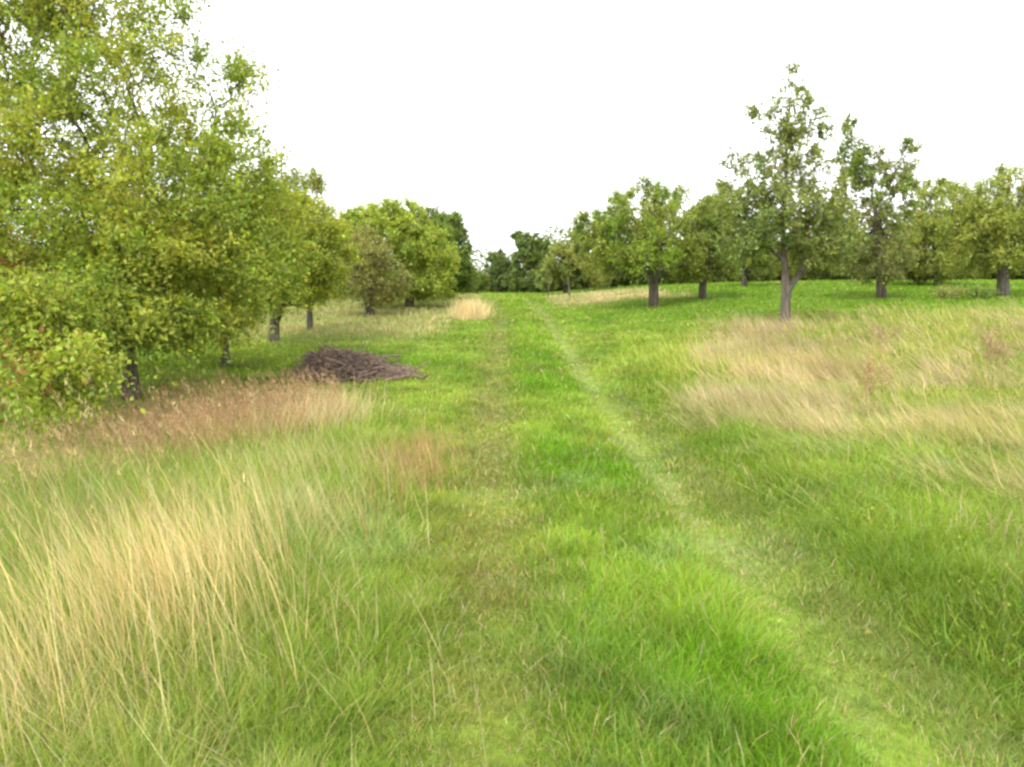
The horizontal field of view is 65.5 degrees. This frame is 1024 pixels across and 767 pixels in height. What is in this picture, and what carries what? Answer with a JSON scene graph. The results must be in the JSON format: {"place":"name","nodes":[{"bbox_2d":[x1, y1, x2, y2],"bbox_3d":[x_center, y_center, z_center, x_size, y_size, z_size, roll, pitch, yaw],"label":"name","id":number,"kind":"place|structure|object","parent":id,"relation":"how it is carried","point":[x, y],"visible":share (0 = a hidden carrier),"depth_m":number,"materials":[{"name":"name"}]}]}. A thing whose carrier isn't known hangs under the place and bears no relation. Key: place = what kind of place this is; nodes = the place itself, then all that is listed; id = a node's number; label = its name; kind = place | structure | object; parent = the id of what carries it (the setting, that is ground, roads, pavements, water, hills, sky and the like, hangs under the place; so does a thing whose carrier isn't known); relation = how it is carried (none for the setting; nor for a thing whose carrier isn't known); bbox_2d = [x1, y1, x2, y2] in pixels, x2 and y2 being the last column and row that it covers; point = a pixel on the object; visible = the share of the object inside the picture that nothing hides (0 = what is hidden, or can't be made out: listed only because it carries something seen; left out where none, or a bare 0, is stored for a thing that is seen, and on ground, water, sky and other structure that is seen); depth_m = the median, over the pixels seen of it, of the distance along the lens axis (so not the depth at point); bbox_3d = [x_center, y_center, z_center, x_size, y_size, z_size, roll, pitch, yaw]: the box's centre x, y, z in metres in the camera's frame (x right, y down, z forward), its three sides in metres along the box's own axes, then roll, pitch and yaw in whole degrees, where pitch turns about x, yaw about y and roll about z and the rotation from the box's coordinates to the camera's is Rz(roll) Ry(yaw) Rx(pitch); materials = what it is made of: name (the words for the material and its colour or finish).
{"place":"outdoors","nodes":[
{"label":"outdoors","id":0,"kind":"place"},
{"bbox_2d":[451,294,534,766],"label":"track","id":1,"kind":"structure","parent":0,"point":[481,757],"depth_m":3.66,"materials":[{"name":"green plant"}]},
{"bbox_2d":[0,286,1023,766],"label":"dry grass","id":2,"kind":"structure","parent":0,"point":[734,350],"depth_m":7.55,"materials":[{"name":"beige plant"}]},
{"bbox_2d":[0,279,1023,766],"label":"ground","id":3,"kind":"structure","parent":0,"point":[636,752],"depth_m":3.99,"materials":[{"name":"green plant"}]},
{"bbox_2d":[2,239,71,278],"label":"orchard tree","id":4,"kind":"object","parent":3,"relation":"on","point":[54,272],"depth_m":23.80,"materials":[{"name":"green plant"}]},
{"bbox_2d":[0,0,327,468],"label":"orchard tree","id":5,"kind":"object","parent":3,"relation":"on","point":[108,295],"visible":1,"depth_m":10.63,"materials":[{"name":"green plant"}]},
{"bbox_2d":[166,168,316,365],"bbox_3d":[-5.626,-2.228,15.289,3.452,3.929,3.582,-3,7,-25],"label":"orchard tree","id":6,"kind":"object","parent":3,"relation":"on","point":[282,295],"visible":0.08,"depth_m":15.39,"materials":[{"name":"green plant"}]},
{"bbox_2d":[5,226,533,292],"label":"hedge","id":7,"kind":"object","parent":3,"relation":"on","point":[479,266],"visible":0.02,"depth_m":66.67,"materials":[{"name":"green plant"}]},
{"bbox_2d":[242,164,366,342],"bbox_3d":[-5.162,-3.058,18.823,3.352,4.308,3.261,0,6,0],"label":"orchard tree","id":8,"kind":"object","parent":3,"relation":"on","point":[326,272],"visible":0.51,"depth_m":18.42,"materials":[{"name":"green plant"}]},
{"bbox_2d":[280,158,363,330],"bbox_3d":[-5.432,-3.800,21.641,2.428,4.883,2.493,6,9,44],"label":"orchard tree","id":9,"kind":"object","parent":3,"relation":"on","point":[317,186],"visible":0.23,"depth_m":21.56,"materials":[{"name":"green plant"}]},
{"bbox_2d":[286,340,427,383],"bbox_3d":[-2.781,-0.477,14.495,2.588,0.685,2.715,0,6,0],"label":"brush pile","id":10,"kind":"object","parent":3,"relation":"on","point":[356,364],"visible":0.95,"depth_m":14.00,"materials":[{"name":"wood"}]},
{"bbox_2d":[333,213,417,315],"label":"orchard tree","id":11,"kind":"object","parent":3,"relation":"on","point":[367,289],"visible":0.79,"depth_m":26.39,"materials":[{"name":"green plant"}]},
{"bbox_2d":[334,194,464,309],"bbox_3d":[-4.375,-4.988,30.720,5.284,4.536,4.989,0,6,0],"label":"orchard tree","id":12,"kind":"object","parent":3,"relation":"on","point":[411,238],"visible":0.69,"depth_m":29.66,"materials":[{"name":"green plant"}]},
{"bbox_2d":[415,200,481,297],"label":"orchard tree","id":13,"kind":"object","parent":3,"relation":"on","point":[453,225],"visible":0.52,"depth_m":35.38,"materials":[{"name":"green plant"}]},
{"bbox_2d":[440,295,495,320],"bbox_3d":[-1.439,-2.539,26.428,1.840,0.878,2.866,0,6,0],"label":"grass clump","id":14,"kind":"object","parent":3,"relation":"on","point":[470,310],"visible":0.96,"depth_m":25.97,"materials":[{"name":"beige plant"}]},
{"bbox_2d":[460,267,490,293],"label":"orchard tree","id":15,"kind":"object","parent":3,"relation":"on","point":[483,277],"visible":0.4,"depth_m":51.02,"materials":[{"name":"green plant"}]},
{"bbox_2d":[482,245,521,292],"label":"orchard tree","id":16,"kind":"object","parent":3,"relation":"on","point":[499,267],"visible":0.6,"depth_m":60.62,"materials":[{"name":"green plant"}]},
{"bbox_2d":[0,303,1022,517],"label":"seed head grass","id":17,"kind":"structure","parent":3,"relation":"on","point":[215,408],"depth_m":8.96,"materials":[{"name":"brown plant"}]},
{"bbox_2d":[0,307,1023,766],"bbox_3d":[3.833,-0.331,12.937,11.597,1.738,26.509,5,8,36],"label":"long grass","id":18,"kind":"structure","parent":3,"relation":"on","point":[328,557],"depth_m":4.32,"materials":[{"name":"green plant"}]},
{"bbox_2d":[499,228,556,292],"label":"orchard tree","id":19,"kind":"object","parent":3,"relation":"on","point":[531,252],"visible":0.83,"depth_m":55.41,"materials":[{"name":"green plant"}]},
{"bbox_2d":[534,231,614,293],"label":"orchard tree","id":20,"kind":"object","parent":3,"relation":"on","point":[571,262],"visible":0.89,"depth_m":44.73,"materials":[{"name":"green plant"}]},
{"bbox_2d":[592,241,648,288],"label":"orchard tree","id":21,"kind":"object","parent":3,"relation":"on","point":[626,280],"visible":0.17,"depth_m":48.70,"materials":[{"name":"green plant"}]},
{"bbox_2d":[559,169,713,306],"bbox_3d":[4.307,-5.050,27.718,5.224,4.894,5.049,3,7,28],"label":"orchard tree","id":22,"kind":"object","parent":3,"relation":"on","point":[617,221],"visible":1,"depth_m":26.97,"materials":[{"name":"green plant"}]},
{"bbox_2d":[279,408,1023,766],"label":"leafy weeds","id":23,"kind":"object","parent":3,"relation":"on","point":[853,690],"visible":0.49,"depth_m":5.15,"materials":[{"name":"green plant"}]},
{"bbox_2d":[644,236,711,283],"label":"orchard tree","id":24,"kind":"object","parent":3,"relation":"on","point":[664,274],"visible":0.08,"depth_m":47.05,"materials":[{"name":"green plant"}]},
{"bbox_2d":[663,191,755,298],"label":"orchard tree","id":25,"kind":"object","parent":3,"relation":"on","point":[715,261],"visible":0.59,"depth_m":28.45,"materials":[{"name":"green plant"}]},
{"bbox_2d":[708,176,789,286],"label":"orchard tree","id":26,"kind":"object","parent":3,"relation":"on","point":[770,260],"visible":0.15,"depth_m":35.04,"materials":[{"name":"green plant"}]},
{"bbox_2d":[728,239,818,281],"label":"orchard tree","id":27,"kind":"object","parent":3,"relation":"on","point":[753,276],"visible":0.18,"depth_m":48.56,"materials":[{"name":"green plant"}]},
{"bbox_2d":[534,218,1023,292],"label":"hedge","id":28,"kind":"object","parent":3,"relation":"on","point":[644,281],"visible":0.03,"depth_m":55.82,"materials":[{"name":"green plant"}]},
{"bbox_2d":[707,60,867,323],"bbox_3d":[6.452,-4.336,18.610,3.491,6.125,2.957,-4,7,-29],"label":"orchard tree","id":29,"kind":"object","parent":3,"relation":"on","point":[828,248],"visible":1,"depth_m":18.32,"materials":[{"name":"green plant"}]},
{"bbox_2d":[787,220,870,280],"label":"orchard tree","id":30,"kind":"object","parent":3,"relation":"on","point":[811,273],"visible":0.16,"depth_m":45.29,"materials":[{"name":"green plant"}]},
{"bbox_2d":[819,107,927,298],"bbox_3d":[11.458,-5.699,25.604,3.348,6.066,3.290,2,7,19],"label":"orchard tree","id":31,"kind":"object","parent":3,"relation":"on","point":[882,265],"visible":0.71,"depth_m":25.13,"materials":[{"name":"green plant"}]},
{"bbox_2d":[854,351,900,419],"bbox_3d":[4.293,0.060,9.463,0.494,0.886,0.394,0,6,0],"label":"tall weed","id":32,"kind":"object","parent":3,"relation":"on","point":[870,369],"visible":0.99,"depth_m":9.44,"materials":[{"name":"brown plant"}]},
{"bbox_2d":[872,323,909,354],"bbox_3d":[6.654,-0.726,14.072,0.582,0.689,0.384,0,6,0],"label":"tall weed","id":33,"kind":"object","parent":3,"relation":"on","point":[882,338],"visible":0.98,"depth_m":14.05,"materials":[{"name":"beige plant"}]},
{"bbox_2d":[867,222,932,279],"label":"orchard tree","id":34,"kind":"object","parent":3,"relation":"on","point":[887,232],"visible":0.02,"depth_m":46.19,"materials":[{"name":"green plant"}]},
{"bbox_2d":[889,249,948,283],"bbox_3d":[17.114,-4.962,33.864,2.772,1.500,3.146,3,7,27],"label":"shrub","id":35,"kind":"object","parent":3,"relation":"on","point":[919,279],"visible":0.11,"depth_m":33.69,"materials":[{"name":"green plant"}]},
{"bbox_2d":[875,168,993,285],"bbox_3d":[17.472,-6.173,32.509,4.582,4.958,4.423,-4,7,-30],"label":"orchard tree","id":36,"kind":"object","parent":3,"relation":"on","point":[928,228],"visible":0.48,"depth_m":31.97,"materials":[{"name":"green plant"}]},
{"bbox_2d":[927,284,968,299],"bbox_3d":[13.293,-2.804,24.337,1.091,0.565,1.130,0,6,0],"label":"shrub","id":37,"kind":"object","parent":3,"relation":"on","point":[942,293],"visible":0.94,"depth_m":24.16,"materials":[{"name":"plant"}]},
{"bbox_2d":[922,155,1023,296],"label":"orchard tree","id":38,"kind":"object","parent":3,"relation":"on","point":[1001,222],"visible":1,"depth_m":24.74,"materials":[{"name":"green plant"}]},
{"bbox_2d":[957,281,1003,298],"bbox_3d":[14.159,-2.823,24.137,1.145,0.634,1.006,-3,7,-22],"label":"shrub","id":39,"kind":"object","parent":3,"relation":"on","point":[978,291],"visible":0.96,"depth_m":23.96,"materials":[{"name":"green plant"}]},
{"bbox_2d":[944,231,1019,279],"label":"orchard tree","id":40,"kind":"object","parent":3,"relation":"on","point":[1015,273],"visible":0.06,"depth_m":44.05,"materials":[{"name":"green plant"}]},
{"bbox_2d":[979,325,1011,394],"bbox_3d":[6.691,-0.294,11.004,0.427,1.000,0.402,-4,8,-32],"label":"tall weed","id":41,"kind":"object","parent":3,"relation":"on","point":[994,351],"visible":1,"depth_m":11.02,"materials":[{"name":"brown plant"}]},
{"bbox_2d":[992,238,1023,279],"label":"orchard tree","id":42,"kind":"object","parent":3,"relation":"on","point":[1013,276],"visible":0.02,"depth_m":45.27,"materials":[{"name":"green plant"}]},
{"bbox_2d":[0,0,1023,273],"label":"sky","id":43,"kind":"structure","parent":0,"point":[511,115],"materials":[{"name":"white"}]},
{"bbox_2d":[521,298,945,766],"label":"track","id":44,"kind":"structure","parent":0,"point":[921,749],"depth_m":3.71,"materials":[{"name":"green plant"}]}
]}

